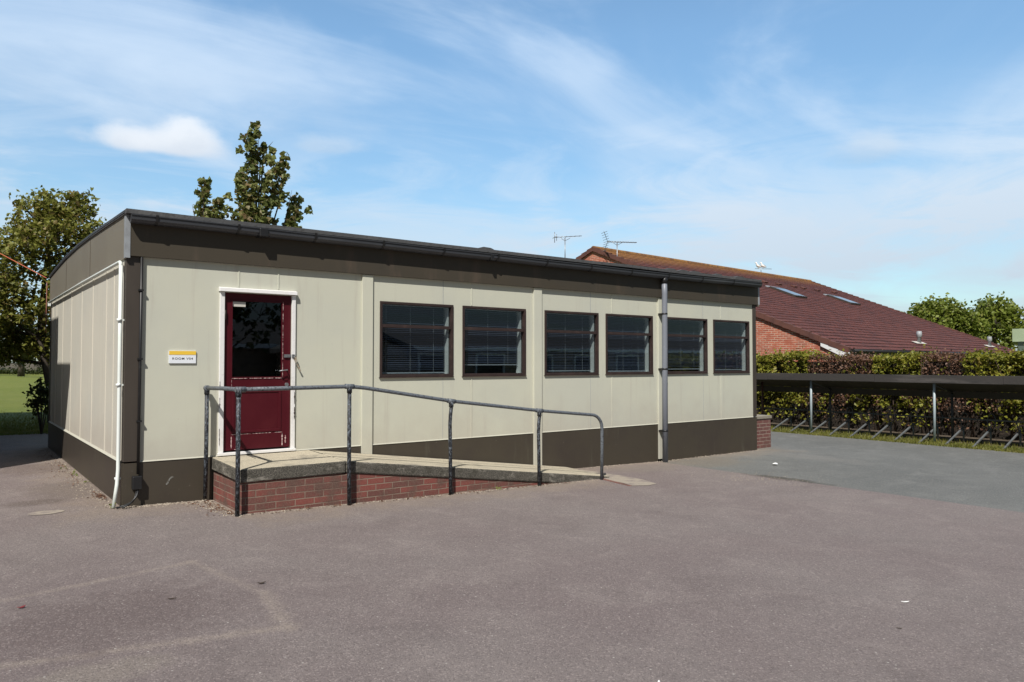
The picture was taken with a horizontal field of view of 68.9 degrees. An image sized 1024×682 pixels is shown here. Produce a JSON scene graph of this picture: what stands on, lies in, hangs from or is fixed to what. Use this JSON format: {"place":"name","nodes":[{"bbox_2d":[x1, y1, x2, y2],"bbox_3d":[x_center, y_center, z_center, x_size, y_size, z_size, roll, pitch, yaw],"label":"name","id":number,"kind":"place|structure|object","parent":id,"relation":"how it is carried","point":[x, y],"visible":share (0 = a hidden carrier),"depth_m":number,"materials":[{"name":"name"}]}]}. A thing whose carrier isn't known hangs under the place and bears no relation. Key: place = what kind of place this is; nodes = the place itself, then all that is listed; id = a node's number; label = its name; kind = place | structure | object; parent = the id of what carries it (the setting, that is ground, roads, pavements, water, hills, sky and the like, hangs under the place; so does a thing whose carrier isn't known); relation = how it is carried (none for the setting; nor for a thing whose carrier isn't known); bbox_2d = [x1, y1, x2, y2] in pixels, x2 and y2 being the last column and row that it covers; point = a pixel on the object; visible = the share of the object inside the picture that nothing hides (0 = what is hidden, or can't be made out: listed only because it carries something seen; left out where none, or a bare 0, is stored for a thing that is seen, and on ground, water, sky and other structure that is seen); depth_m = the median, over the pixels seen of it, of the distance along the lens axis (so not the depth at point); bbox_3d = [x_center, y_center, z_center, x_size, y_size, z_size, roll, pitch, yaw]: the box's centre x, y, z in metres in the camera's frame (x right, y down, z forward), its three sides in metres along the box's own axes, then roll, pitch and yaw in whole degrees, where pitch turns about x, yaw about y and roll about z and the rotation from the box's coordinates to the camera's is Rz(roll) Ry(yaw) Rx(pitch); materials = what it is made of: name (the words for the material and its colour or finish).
{"place":"outdoors","nodes":[
{"label":"outdoors","id":0,"kind":"place"},
{"bbox_2d":[0,409,47,434],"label":"lawn grass","id":1,"kind":"structure","parent":0,"point":[28,429],"depth_m":18.77,"materials":[{"name":"green plant"}]},
{"bbox_2d":[0,433,1023,681],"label":"tarmac yard","id":2,"kind":"structure","parent":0,"point":[678,573],"depth_m":5.60,"materials":[{"name":"grey asphalt"}]},
{"bbox_2d":[21,377,48,433],"bbox_3d":[-10.762,1.504,17.098,0.798,1.349,0.664,1,-2,-37],"label":"shrub","id":3,"kind":"object","parent":2,"relation":"on","point":[41,392],"visible":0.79,"depth_m":17.04,"materials":[{"name":"green plant"}]},
{"bbox_2d":[28,510,63,514],"bbox_3d":[-5.058,1.861,8.098,0.340,0.001,0.239,1,-2,-37],"label":"paving patch","id":4,"kind":"object","parent":2,"relation":"on","point":[45,512],"visible":1,"depth_m":8.09,"materials":[{"name":"concrete"}]},
{"bbox_2d":[60,465,501,507],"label":"weeds","id":5,"kind":"object","parent":2,"relation":"on","point":[115,503],"visible":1,"depth_m":10.15,"materials":[{"name":"green plant"}]},
{"bbox_2d":[29,455,569,513],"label":"leaf crumbs","id":6,"kind":"object","parent":2,"relation":"on","point":[101,495],"visible":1,"depth_m":9.04,"materials":[{"name":"brown plant"}]},
{"bbox_2d":[33,449,763,516],"bbox_3d":[-1.374,2.057,11.505,14.151,0.209,6.638,0,-2,-7],"label":"grit","id":7,"kind":"object","parent":2,"relation":"on","point":[159,504],"visible":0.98,"depth_m":9.01,"materials":[{"name":"gravel"}]},
{"bbox_2d":[211,450,631,513],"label":"access ramp","id":8,"kind":"structure","parent":2,"relation":"on","point":[277,481],"depth_m":9.04,"materials":[{"name":"red brick"}]},
{"bbox_2d":[203,384,603,516],"bbox_3d":[-1.146,1.312,10.098,5.509,1.538,1.171,1,-2,-37],"label":"handrail","id":9,"kind":"object","parent":8,"relation":"attached to","point":[348,387],"visible":0.97,"depth_m":8.87,"materials":[{"name":"grey metal"}]},
{"bbox_2d":[0,374,1023,452],"bbox_3d":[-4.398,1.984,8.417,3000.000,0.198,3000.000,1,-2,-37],"label":"ground","id":10,"kind":"structure","parent":0,"point":[13,399],"depth_m":35.91,"materials":[{"name":"green plant"}]},
{"bbox_2d":[0,363,41,370],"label":"garden wall","id":11,"kind":"structure","parent":10,"relation":"on","point":[31,366],"depth_m":119.93,"materials":[{"name":"grey stone"}]},
{"bbox_2d":[0,365,42,374],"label":"field hedge","id":12,"kind":"object","parent":10,"relation":"on","point":[5,370],"visible":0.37,"depth_m":111.40,"materials":[{"name":"green plant"}]},
{"bbox_2d":[3,347,39,375],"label":"tree","id":13,"kind":"object","parent":10,"relation":"on","point":[21,371],"visible":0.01,"depth_m":91.64,"materials":[{"name":"green plant"}]},
{"bbox_2d":[0,185,106,423],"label":"broadleaf tree","id":14,"kind":"object","parent":10,"relation":"on","point":[26,338],"visible":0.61,"depth_m":19.78,"materials":[{"name":"green plant"}]},
{"bbox_2d":[192,121,312,227],"bbox_3d":[-8.185,-2.245,23.861,4.718,9.532,3.887,1,-2,-37],"label":"maple tree","id":15,"kind":"object","parent":10,"relation":"on","point":[248,210],"visible":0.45,"depth_m":23.61,"materials":[{"name":"green plant"}]},
{"bbox_2d":[576,246,1015,361],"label":"brick hall","id":16,"kind":"structure","parent":10,"relation":"on","point":[794,313],"depth_m":33.29,"materials":[{"name":"tile"}]},
{"bbox_2d":[554,232,579,257],"bbox_3d":[2.638,-4.070,35.009,1.385,2.030,0.500,1,-2,-18],"label":"television aerial","id":17,"kind":"object","parent":16,"relation":"attached to","point":[561,238],"visible":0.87,"depth_m":34.92,"materials":[{"name":"silver metal"}]},
{"bbox_2d":[601,231,636,255],"bbox_3d":[4.746,-3.751,32.660,1.590,2.054,0.600,1,-2,-18],"label":"television aerial","id":18,"kind":"object","parent":16,"relation":"attached to","point":[614,242],"visible":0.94,"depth_m":32.60,"materials":[{"name":"silver metal"}]},
{"bbox_2d":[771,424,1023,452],"bbox_3d":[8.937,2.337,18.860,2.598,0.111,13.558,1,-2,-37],"label":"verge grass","id":19,"kind":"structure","parent":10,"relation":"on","point":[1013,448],"depth_m":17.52,"materials":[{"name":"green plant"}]},
{"bbox_2d":[901,292,994,338],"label":"background tree","id":20,"kind":"object","parent":10,"relation":"on","point":[946,312],"visible":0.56,"depth_m":72.45,"materials":[{"name":"green plant"}]},
{"bbox_2d":[966,291,1023,350],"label":"background tree","id":21,"kind":"object","parent":10,"relation":"on","point":[1004,316],"visible":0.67,"depth_m":76.77,"materials":[{"name":"green plant"}]},
{"bbox_2d":[1012,329,1023,350],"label":"green building","id":22,"kind":"structure","parent":10,"relation":"on","point":[1018,336],"depth_m":45.96,"materials":[{"name":"grey"}]},
{"bbox_3d":[-21.737,-2.359,21.122,1.200,9.200,0.260,1,-2,-37],"label":"utility pole","id":23,"kind":"object","parent":10,"relation":"on","visible":0},
{"bbox_2d":[0,253,45,277],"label":"overhead cable","id":24,"kind":"object","parent":23,"relation":"attached to","point":[23,265],"visible":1,"depth_m":14.92,"materials":[{"name":"brown plastic"}]},
{"bbox_2d":[0,0,1023,362],"label":"sky","id":25,"kind":"structure","parent":0,"point":[872,150],"materials":[{"name":"blue"}]},
{"bbox_2d":[578,469,655,485],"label":"concrete path","id":26,"kind":"structure","parent":0,"point":[632,481],"depth_m":11.29,"materials":[{"name":"beige concrete"}]},
{"bbox_2d":[754,414,771,448],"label":"brick pier","id":27,"kind":"structure","parent":0,"point":[763,431],"depth_m":16.05,"materials":[{"name":"red brick"}]},
{"bbox_2d":[532,431,1023,511],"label":"grey road","id":28,"kind":"structure","parent":0,"point":[985,478],"depth_m":13.17,"materials":[{"name":"grey asphalt"}]},
{"bbox_2d":[45,208,761,508],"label":"classroom building","id":29,"kind":"structure","parent":28,"relation":"on","point":[647,364],"depth_m":10.72,"materials":[{"name":"beige"}]},
{"bbox_2d":[169,351,195,362],"bbox_3d":[-3.904,0.191,8.833,0.302,0.148,0.018,1,-2,-37],"label":"room sign","id":30,"kind":"object","parent":29,"relation":"attached to","point":[182,356],"visible":1,"depth_m":8.83,"materials":[{"name":"white plastic"}]},
{"bbox_2d":[217,287,296,455],"bbox_3d":[-3.196,0.374,9.373,0.970,2.057,0.118,1,-2,-37],"label":"door","id":31,"kind":"structure","parent":29,"relation":"in","point":[257,332],"depth_m":9.39,"materials":[{"name":"red paint"}]},
{"bbox_2d":[379,301,453,377],"bbox_3d":[-1.409,-0.014,10.834,1.250,1.083,0.192,1,-2,-37],"label":"window","id":32,"kind":"structure","parent":29,"relation":"in","point":[448,310],"depth_m":10.89,"materials":[{"name":"black glass"}]},
{"bbox_2d":[462,306,526,376],"bbox_3d":[-0.310,0.011,11.669,1.250,1.083,0.192,1,-2,-37],"label":"window","id":33,"kind":"structure","parent":29,"relation":"in","point":[520,329],"depth_m":11.74,"materials":[{"name":"black glass"}]},
{"bbox_2d":[544,310,598,375],"bbox_3d":[0.971,0.039,12.641,1.250,1.083,0.192,1,-2,-37],"label":"window","id":34,"kind":"structure","parent":29,"relation":"in","point":[593,332],"depth_m":12.73,"materials":[{"name":"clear glass"}]},
{"bbox_2d":[605,313,652,374],"bbox_3d":[2.075,0.063,13.480,1.245,1.083,0.192,1,-2,-37],"label":"window","id":35,"kind":"structure","parent":29,"relation":"in","point":[647,324],"depth_m":13.58,"materials":[{"name":"black glass"}]},
{"bbox_2d":[667,317,707,373],"bbox_3d":[3.334,0.091,14.435,1.245,1.083,0.192,1,-2,-37],"label":"window","id":36,"kind":"structure","parent":29,"relation":"in","point":[702,340],"depth_m":14.60,"materials":[{"name":"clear glass"}]},
{"bbox_2d":[713,319,749,372],"bbox_3d":[4.436,0.116,15.273,1.222,1.083,0.192,1,-2,-37],"label":"window","id":37,"kind":"structure","parent":29,"relation":"in","point":[744,337],"depth_m":15.40,"materials":[{"name":"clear glass"}]},
{"bbox_2d":[672,470,855,495],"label":"loose gravel","id":38,"kind":"structure","parent":28,"relation":"on","point":[755,474],"depth_m":11.67,"materials":[{"name":"grey gravel"}]},
{"bbox_2d":[771,423,1023,447],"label":"bare earth","id":39,"kind":"structure","parent":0,"point":[976,439],"depth_m":18.79,"materials":[{"name":"brown soil"}]},
{"bbox_2d":[771,404,794,430],"bbox_3d":[7.385,2.091,20.410,1.069,0.702,0.194,1,-2,-37],"label":"cycle rack","id":40,"kind":"object","parent":39,"relation":"on","point":[789,417],"visible":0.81,"depth_m":20.65,"materials":[{"name":"metal"}]},
{"bbox_2d":[790,405,813,431],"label":"cycle rack","id":41,"kind":"object","parent":39,"relation":"on","point":[804,421],"visible":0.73,"depth_m":20.16,"materials":[{"name":"metal"}]},
{"bbox_2d":[808,406,833,433],"bbox_3d":[8.063,2.066,19.519,1.069,0.702,0.194,1,-2,-37],"label":"cycle rack","id":42,"kind":"object","parent":39,"relation":"on","point":[828,420],"visible":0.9,"depth_m":19.76,"materials":[{"name":"metal"}]},
{"bbox_2d":[830,407,852,434],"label":"cycle rack","id":43,"kind":"object","parent":39,"relation":"on","point":[844,423],"visible":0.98,"depth_m":19.33,"materials":[{"name":"metal"}]},
{"bbox_2d":[849,408,873,436],"bbox_3d":[8.716,2.041,18.659,1.069,0.702,0.194,1,-2,-37],"label":"cycle rack","id":44,"kind":"object","parent":39,"relation":"on","point":[864,425],"visible":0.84,"depth_m":18.89,"materials":[{"name":"metal"}]},
{"bbox_2d":[871,409,895,438],"bbox_3d":[9.043,2.028,18.230,1.069,0.702,0.194,1,-2,-37],"label":"cycle rack","id":45,"kind":"object","parent":39,"relation":"on","point":[885,427],"visible":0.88,"depth_m":18.47,"materials":[{"name":"metal"}]},
{"bbox_2d":[756,344,1023,440],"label":"beech hedge","id":46,"kind":"object","parent":39,"relation":"on","point":[999,363],"visible":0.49,"depth_m":19.69,"materials":[{"name":"green plant"}]},
{"bbox_2d":[756,373,1023,441],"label":"cycle shelter","id":47,"kind":"object","parent":39,"relation":"on","point":[981,387],"visible":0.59,"depth_m":18.14,"materials":[{"name":"grey metal"}]},
{"bbox_2d":[757,407,1023,422],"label":"rack rail","id":48,"kind":"object","parent":47,"relation":"attached to","point":[897,415],"visible":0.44,"depth_m":18.41,"materials":[{"name":"grey metal"}]},
{"bbox_2d":[894,410,917,439],"bbox_3d":[9.369,2.015,17.800,1.069,0.702,0.194,1,-2,-37],"label":"cycle rack","id":49,"kind":"object","parent":39,"relation":"on","point":[907,429],"visible":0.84,"depth_m":18.04,"materials":[{"name":"metal"}]},
{"bbox_2d":[920,411,942,441],"bbox_3d":[9.708,2.003,17.354,1.069,0.702,0.194,1,-2,-37],"label":"cycle rack","id":50,"kind":"object","parent":39,"relation":"on","point":[929,433],"visible":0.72,"depth_m":17.59,"materials":[{"name":"metal"}]},
{"bbox_2d":[946,412,968,443],"bbox_3d":[10.047,1.990,16.908,1.069,0.702,0.194,1,-2,-37],"label":"cycle rack","id":51,"kind":"object","parent":39,"relation":"on","point":[957,433],"visible":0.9,"depth_m":17.15,"materials":[{"name":"metal"}]},
{"bbox_2d":[972,414,995,446],"bbox_3d":[10.386,1.977,16.463,1.069,0.702,0.194,1,-2,-37],"label":"cycle rack","id":52,"kind":"object","parent":39,"relation":"on","point":[984,435],"visible":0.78,"depth_m":16.70,"materials":[{"name":"metal"}]},
{"bbox_2d":[1004,415,1023,448],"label":"cycle rack","id":53,"kind":"object","parent":39,"relation":"on","point":[1014,437],"visible":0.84,"depth_m":16.24,"materials":[{"name":"metal"}]}
]}

